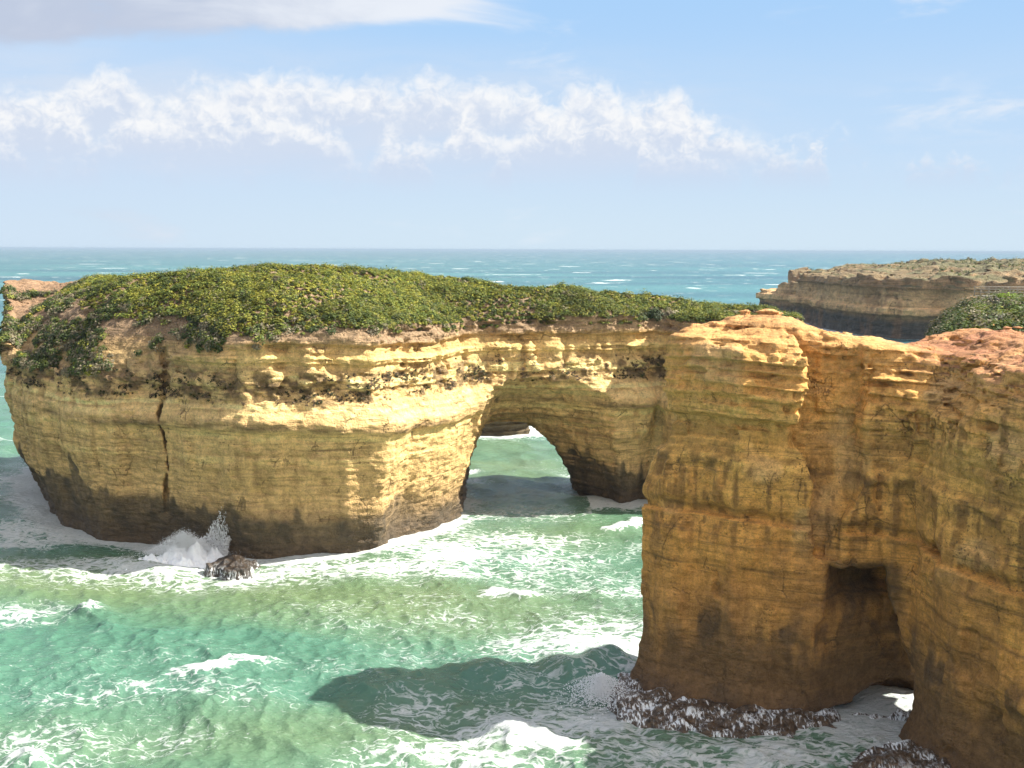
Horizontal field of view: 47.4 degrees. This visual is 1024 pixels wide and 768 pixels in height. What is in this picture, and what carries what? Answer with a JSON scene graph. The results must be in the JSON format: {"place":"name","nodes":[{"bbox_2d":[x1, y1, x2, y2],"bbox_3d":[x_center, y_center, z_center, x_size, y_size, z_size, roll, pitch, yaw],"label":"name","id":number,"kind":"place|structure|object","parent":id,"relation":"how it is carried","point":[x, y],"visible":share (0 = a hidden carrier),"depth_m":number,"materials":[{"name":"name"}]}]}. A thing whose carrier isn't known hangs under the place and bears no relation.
{"place":"outdoors","nodes":[
{"label":"outdoors","id":0,"kind":"place"},
{"bbox_2d":[0,248,1023,767],"bbox_3d":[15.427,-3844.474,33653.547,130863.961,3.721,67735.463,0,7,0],"label":"sea","id":1,"kind":"structure","parent":0,"point":[494,618],"depth_m":92.66,"materials":[{"name":"liquid"}]},
{"bbox_2d":[104,511,253,571],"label":"wave splash","id":2,"kind":"object","parent":1,"relation":"on","point":[193,551],"visible":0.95,"depth_m":112.54,"materials":[{"name":"white liquid"}]},
{"bbox_2d":[204,553,260,580],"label":"boulder","id":3,"kind":"object","parent":1,"relation":"in","point":[234,566],"visible":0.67,"depth_m":109.18,"materials":[{"name":"stone"}]},
{"bbox_2d":[0,268,801,558],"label":"arch island","id":4,"kind":"structure","parent":1,"relation":"in","point":[265,473],"depth_m":118.46,"materials":[{"name":"stone"}]},
{"bbox_2d":[5,352,665,405],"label":"ledge tufts","id":5,"kind":"object","parent":4,"relation":"on","point":[301,390],"visible":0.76,"depth_m":116.99,"materials":[{"name":"green plant"}]},
{"bbox_2d":[0,280,788,377],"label":"brow scrub","id":6,"kind":"object","parent":4,"relation":"on","point":[52,332],"visible":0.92,"depth_m":122.54,"materials":[{"name":"green plant"}]},
{"bbox_2d":[54,261,804,336],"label":"island scrub","id":7,"kind":"object","parent":4,"relation":"on","point":[378,292],"visible":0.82,"depth_m":129.55,"materials":[{"name":"green plant"}]},
{"bbox_2d":[643,306,664,321],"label":"bush","id":8,"kind":"object","parent":4,"relation":"on","point":[655,310],"visible":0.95,"depth_m":136.10,"materials":[{"name":"green plant"}]},
{"bbox_2d":[661,307,678,318],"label":"bush","id":9,"kind":"object","parent":4,"relation":"on","point":[669,311],"visible":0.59,"depth_m":136.47,"materials":[{"name":"green plant"}]},
{"bbox_2d":[481,421,529,435],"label":"rock islet","id":10,"kind":"object","parent":1,"relation":"in","point":[510,428],"visible":0.09,"depth_m":190.69,"materials":[{"name":"stone"}]},
{"bbox_2d":[543,672,632,721],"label":"wave splash","id":11,"kind":"object","parent":1,"relation":"on","point":[600,687],"visible":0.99,"depth_m":78.01,"materials":[{"name":"white liquid"}]},
{"bbox_2d":[606,672,841,738],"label":"rock ledge","id":12,"kind":"object","parent":1,"relation":"in","point":[658,708],"visible":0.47,"depth_m":74.56,"materials":[{"name":"stone"}]},
{"bbox_2d":[852,708,911,720],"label":"rock ledge","id":13,"kind":"object","parent":1,"relation":"in","point":[899,714],"visible":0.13,"depth_m":75.29,"materials":[{"name":"grey stone"}]},
{"bbox_2d":[847,739,951,767],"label":"rock ledge","id":14,"kind":"object","parent":1,"relation":"in","point":[907,753],"visible":0.55,"depth_m":67.68,"materials":[{"name":"stone"}]},
{"bbox_2d":[0,0,1023,251],"label":"sky","id":15,"kind":"structure","parent":0,"point":[613,125],"materials":[{"name":"blue"}]},
{"bbox_2d":[630,309,1023,767],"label":"cliff","id":16,"kind":"structure","parent":0,"point":[831,519],"depth_m":74.48,"materials":[{"name":"stone"}]},
{"bbox_2d":[756,258,1023,339],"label":"headland","id":17,"kind":"structure","parent":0,"point":[885,301],"depth_m":419.78,"materials":[{"name":"beige stone"}]},
{"bbox_2d":[807,256,1023,277],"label":"headland scrub","id":18,"kind":"object","parent":17,"relation":"on","point":[981,261],"visible":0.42,"depth_m":525.83,"materials":[{"name":"green plant"}]},
{"bbox_2d":[965,295,1023,331],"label":"hill","id":19,"kind":"structure","parent":0,"point":[991,311],"depth_m":127.76,"materials":[{"name":"green plant"}]},
{"bbox_2d":[940,312,953,324],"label":"bush","id":20,"kind":"object","parent":19,"relation":"on","point":[948,316],"visible":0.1,"depth_m":137.90,"materials":[{"name":"green plant"}]},
{"bbox_2d":[923,287,1023,337],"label":"hill scrub","id":21,"kind":"object","parent":19,"relation":"on","point":[961,317],"visible":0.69,"depth_m":126.45,"materials":[{"name":"green plant"}]},
{"bbox_2d":[981,296,1002,305],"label":"bush","id":22,"kind":"object","parent":19,"relation":"on","point":[992,301],"visible":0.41,"depth_m":137.43,"materials":[{"name":"green plant"}]},
{"bbox_2d":[984,312,1004,321],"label":"bush","id":23,"kind":"object","parent":19,"relation":"on","point":[992,314],"visible":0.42,"depth_m":121.66,"materials":[{"name":"green plant"}]},
{"bbox_2d":[973,286,1023,296],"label":"lookout railing","id":24,"kind":"object","parent":19,"relation":"on","point":[1009,289],"visible":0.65,"depth_m":148.58,"materials":[{"name":"grey metal"}]},
{"bbox_2d":[996,292,1019,301],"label":"bush","id":25,"kind":"object","parent":19,"relation":"on","point":[1006,296],"visible":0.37,"depth_m":141.85,"materials":[{"name":"green plant"}]}
]}

